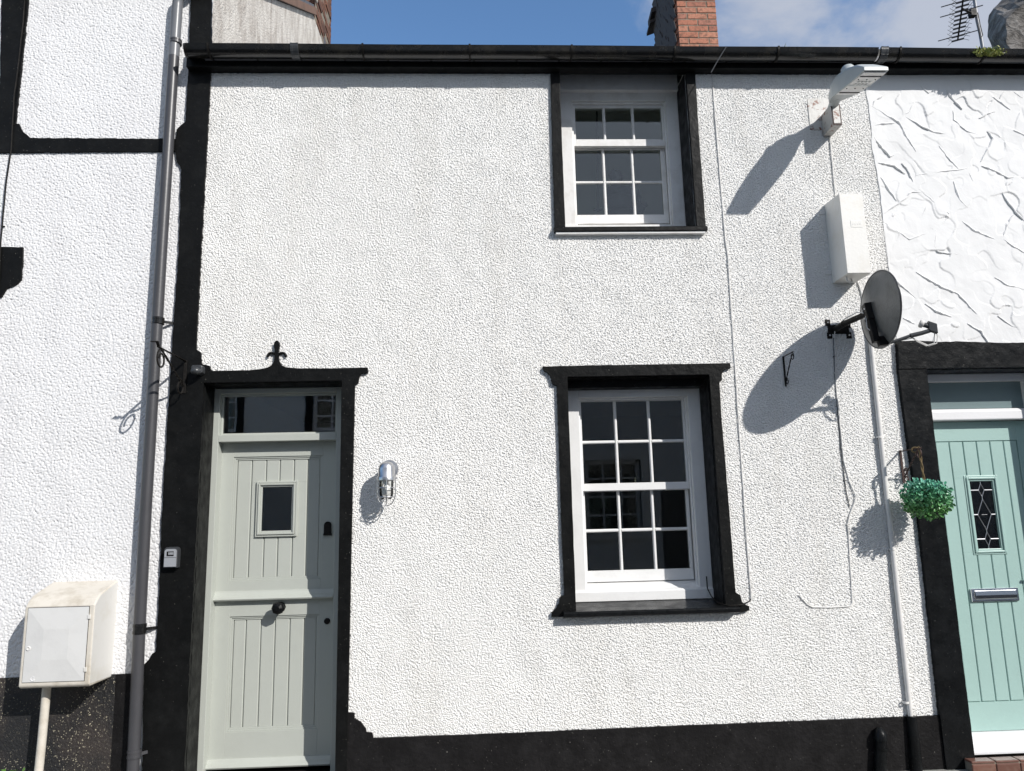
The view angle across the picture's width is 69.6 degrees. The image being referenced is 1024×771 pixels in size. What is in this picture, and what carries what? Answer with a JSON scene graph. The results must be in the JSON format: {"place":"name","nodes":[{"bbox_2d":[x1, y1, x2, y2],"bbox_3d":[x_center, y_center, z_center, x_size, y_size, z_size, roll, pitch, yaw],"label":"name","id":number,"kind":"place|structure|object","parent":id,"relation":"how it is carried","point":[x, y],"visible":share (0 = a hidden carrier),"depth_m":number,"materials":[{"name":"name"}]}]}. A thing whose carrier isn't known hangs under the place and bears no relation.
{"place":"outdoors","nodes":[
{"label":"outdoors","id":0,"kind":"place"},
{"bbox_2d":[331,0,1000,48],"label":"sky","id":1,"kind":"structure","parent":0,"point":[766,23],"materials":[{"name":"blue"}]},
{"bbox_2d":[865,0,1023,769],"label":"terraced house","id":2,"kind":"structure","parent":0,"point":[948,152],"depth_m":5.13,"materials":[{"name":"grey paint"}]},
{"bbox_2d":[899,448,921,482],"bbox_3d":[2.586,0.517,4.762,0.016,0.219,0.238,-1,-10,-3],"label":"hanging bracket","id":3,"kind":"object","parent":2,"relation":"attached to","point":[904,474],"visible":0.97,"depth_m":4.83,"materials":[{"name":"brown metal"}]},
{"bbox_2d":[898,446,955,521],"bbox_3d":[2.602,0.618,4.649,0.321,0.474,0.329,-1,-10,-3],"label":"topiary ball","id":4,"kind":"object","parent":3,"relation":"hanging from","point":[927,498],"visible":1,"depth_m":4.57,"materials":[{"name":"plant"}]},
{"bbox_2d":[873,46,1023,64],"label":"gutter","id":5,"kind":"object","parent":2,"relation":"attached to","point":[894,55],"visible":0.95,"depth_m":5.24,"materials":[{"name":"black plastic"}]},
{"bbox_2d":[972,45,1006,56],"bbox_3d":[3.385,-2.373,5.233,0.259,0.077,0.113,-1,-10,-3],"label":"moss clump","id":6,"kind":"object","parent":5,"relation":"on","point":[991,52],"visible":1,"depth_m":5.22,"materials":[{"name":"green plant"}]},
{"bbox_2d":[895,340,1023,769],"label":"door","id":7,"kind":"structure","parent":2,"relation":"in","point":[972,556],"depth_m":4.98,"materials":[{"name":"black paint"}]},
{"bbox_2d":[938,0,983,47],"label":"tv aerial","id":8,"kind":"object","parent":2,"relation":"attached to","point":[972,12],"visible":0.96,"depth_m":8.03,"materials":[{"name":"grey metal"}]},
{"bbox_2d":[923,753,1023,770],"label":"pavement","id":9,"kind":"structure","parent":0,"point":[999,755],"depth_m":4.76,"materials":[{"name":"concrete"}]},
{"bbox_2d":[0,0,331,770],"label":"terraced house","id":10,"kind":"structure","parent":9,"relation":"on","point":[80,232],"depth_m":4.84,"materials":[{"name":"white paint"}]},
{"bbox_2d":[0,0,24,264],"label":"cable","id":11,"kind":"object","parent":10,"relation":"attached to","point":[2,226],"visible":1,"depth_m":5.01,"materials":[{"name":"black plastic"}]},
{"bbox_2d":[19,580,117,687],"bbox_3d":[-2.619,1.463,4.367,0.394,0.568,0.281,-1,-10,-3],"label":"meter box","id":12,"kind":"object","parent":10,"relation":"attached to","point":[69,634],"visible":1,"depth_m":4.25,"materials":[{"name":"beige plastic"}]},
{"bbox_2d":[34,687,50,770],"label":"gas pipe","id":13,"kind":"object","parent":12,"relation":"attached to","point":[42,730],"visible":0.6,"depth_m":4.25,"materials":[{"name":"beige plastic"}]},
{"bbox_2d":[22,607,88,682],"bbox_3d":[-2.617,1.485,4.229,0.342,0.407,0.016,-1,-10,-3],"label":"door","id":14,"kind":"structure","parent":12,"relation":"in","point":[56,638],"depth_m":4.22,"materials":[{"name":"grey plastic"}]},
{"bbox_2d":[142,0,970,770],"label":"terraced cottage","id":15,"kind":"structure","parent":9,"relation":"on","point":[476,318],"depth_m":4.90,"materials":[{"name":"white paint"}]},
{"bbox_2d":[126,0,183,770],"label":"downpipe","id":16,"kind":"object","parent":15,"relation":"attached to","point":[135,752],"visible":1,"depth_m":4.67,"materials":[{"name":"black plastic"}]},
{"bbox_2d":[150,341,186,393],"bbox_3d":[-2.123,-0.099,4.555,0.044,0.257,0.447,-1,-10,-3],"label":"hanging bracket","id":17,"kind":"object","parent":15,"relation":"attached to","point":[181,381],"visible":1,"depth_m":4.62,"materials":[{"name":"black metal"}]},
{"bbox_2d":[163,547,180,567],"bbox_3d":[-2.101,1.061,4.551,0.085,0.124,0.052,-1,-10,-3],"label":"key safe","id":18,"kind":"object","parent":15,"relation":"attached to","point":[172,555],"visible":1,"depth_m":4.53,"materials":[{"name":"grey plastic"}]},
{"bbox_2d":[190,365,204,375],"bbox_3d":[-2.026,-0.098,4.742,0.072,0.065,0.087,-1,-10,-3],"label":"motion sensor","id":19,"kind":"object","parent":15,"relation":"attached to","point":[197,370],"visible":1,"depth_m":4.73,"materials":[{"name":"grey plastic"}]},
{"bbox_2d":[186,341,367,770],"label":"door","id":20,"kind":"structure","parent":15,"relation":"in","point":[273,681],"depth_m":4.79,"materials":[{"name":"green paint"}]},
{"bbox_2d":[375,460,398,506],"bbox_3d":[-0.787,0.611,4.643,0.147,0.300,0.188,-1,-10,-3],"label":"wall lamp","id":21,"kind":"object","parent":15,"relation":"attached to","point":[388,470],"visible":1,"depth_m":4.59,"materials":[{"name":"silver metal"}]},
{"bbox_2d":[183,42,878,62],"bbox_3d":[0.179,-2.310,5.149,4.821,0.084,0.138,-1,-10,-3],"label":"gutter","id":22,"kind":"object","parent":15,"relation":"attached to","point":[361,51],"visible":1,"depth_m":5.11,"materials":[{"name":"black plastic"}]},
{"bbox_2d":[594,111,601,211],"bbox_3d":[0.639,-1.740,5.623,0.066,0.874,0.020,-1,-10,-3],"label":"blind cord","id":23,"kind":"object","parent":15,"relation":"hanging from","point":[597,209],"visible":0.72,"depth_m":5.60,"materials":[{"name":"white fabric"}]},
{"bbox_2d":[606,169,632,214],"bbox_3d":[0.822,-1.363,5.614,0.280,0.604,0.180,-1,-10,-3],"label":"ornament","id":24,"kind":"object","parent":15,"relation":"on","point":[619,199],"visible":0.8,"depth_m":5.57,"materials":[{"name":"grey metal"}]},
{"bbox_2d":[550,72,707,235],"bbox_3d":[0.795,-1.729,5.371,1.060,1.460,0.405,-1,-10,-3],"label":"window","id":25,"kind":"structure","parent":15,"relation":"in","point":[570,93],"depth_m":5.43,"materials":[{"name":"white paint"}]},
{"bbox_2d":[636,189,646,214],"bbox_3d":[0.979,-1.339,5.616,0.110,0.340,0.097,-1,-10,-3],"label":"ornament","id":26,"kind":"object","parent":15,"relation":"attached to","point":[640,207],"visible":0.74,"depth_m":5.60,"materials":[{"name":"grey metal"}]},
{"bbox_2d":[543,363,748,617],"bbox_3d":[0.846,0.681,4.936,1.261,1.608,0.440,-1,-10,-3],"label":"window","id":27,"kind":"structure","parent":15,"relation":"in","point":[670,591],"depth_m":4.92,"materials":[{"name":"white paint"}]},
{"bbox_2d":[706,576,750,605],"bbox_3d":[1.362,1.324,4.741,0.300,0.167,0.145,-10,-13,39],"label":"cable","id":28,"kind":"object","parent":15,"relation":"on","point":[721,603],"depth_m":4.69,"materials":[{"name":"black plastic"}]},
{"bbox_2d":[711,74,751,599],"bbox_3d":[1.488,-0.458,5.013,0.036,3.698,0.018,-1,-10,-3],"label":"cable","id":29,"kind":"object","parent":15,"relation":"attached to","point":[739,439],"visible":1,"depth_m":4.97,"materials":[{"name":"white plastic"}]},
{"bbox_2d":[782,351,793,386],"bbox_3d":[1.837,-0.111,4.877,0.012,0.209,0.170,-1,-10,-3],"label":"hanging bracket","id":30,"kind":"object","parent":15,"relation":"attached to","point":[785,379],"visible":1,"depth_m":4.93,"materials":[{"name":"black metal"}]},
{"bbox_2d":[799,338,855,607],"bbox_3d":[2.031,0.550,4.856,0.443,1.768,0.018,-1,-10,-3],"label":"cable","id":31,"kind":"object","parent":15,"relation":"attached to","point":[849,555],"visible":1,"depth_m":4.81,"materials":[{"name":"white plastic"}]},
{"bbox_2d":[819,194,870,283],"bbox_3d":[2.270,-0.987,5.036,0.203,0.621,0.225,-1,-10,-3],"label":"junction box","id":32,"kind":"object","parent":15,"relation":"attached to","point":[844,214],"visible":1,"depth_m":4.96,"materials":[{"name":"beige plastic"}]},
{"bbox_2d":[807,64,887,135],"bbox_3d":[2.262,-1.995,4.949,0.222,0.297,0.747,-1,-10,-3],"label":"street lamp","id":33,"kind":"object","parent":15,"relation":"attached to","point":[848,81],"visible":1,"depth_m":4.96,"materials":[{"name":"white metal"}]},
{"bbox_2d":[829,136,835,195],"bbox_3d":[2.279,-1.522,5.235,0.017,0.582,0.018,-1,-10,-3],"label":"cable","id":34,"kind":"object","parent":33,"relation":"attached to","point":[832,166],"visible":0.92,"depth_m":5.24,"materials":[{"name":"white plastic"}]},
{"bbox_2d":[873,726,887,770],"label":"conduit stub","id":35,"kind":"object","parent":15,"relation":"attached to","point":[880,747],"visible":1,"depth_m":4.50,"materials":[{"name":"black paint"}]},
{"bbox_2d":[825,269,937,348],"bbox_3d":[2.399,-0.458,4.682,0.419,0.481,0.785,0,-10,-8],"label":"satellite dish","id":36,"kind":"object","parent":15,"relation":"attached to","point":[879,316],"visible":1,"depth_m":4.55,"materials":[{"name":"grey metal"}]},
{"bbox_2d":[833,338,849,506],"bbox_3d":[2.188,0.235,4.919,0.035,1.134,0.017,-1,-10,-3],"label":"cable","id":37,"kind":"object","parent":36,"relation":"hanging from","point":[844,480],"visible":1,"depth_m":4.90,"materials":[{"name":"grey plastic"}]},
{"bbox_2d":[868,343,922,770],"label":"conduit","id":38,"kind":"object","parent":15,"relation":"attached to","point":[915,757],"visible":0.93,"depth_m":4.70,"materials":[{"name":"white plastic"}]},
{"bbox_2d":[964,756,1023,770],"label":"brick step","id":39,"kind":"object","parent":9,"relation":"on","point":[1012,763],"visible":1,"depth_m":4.48,"materials":[{"name":"red brick"}]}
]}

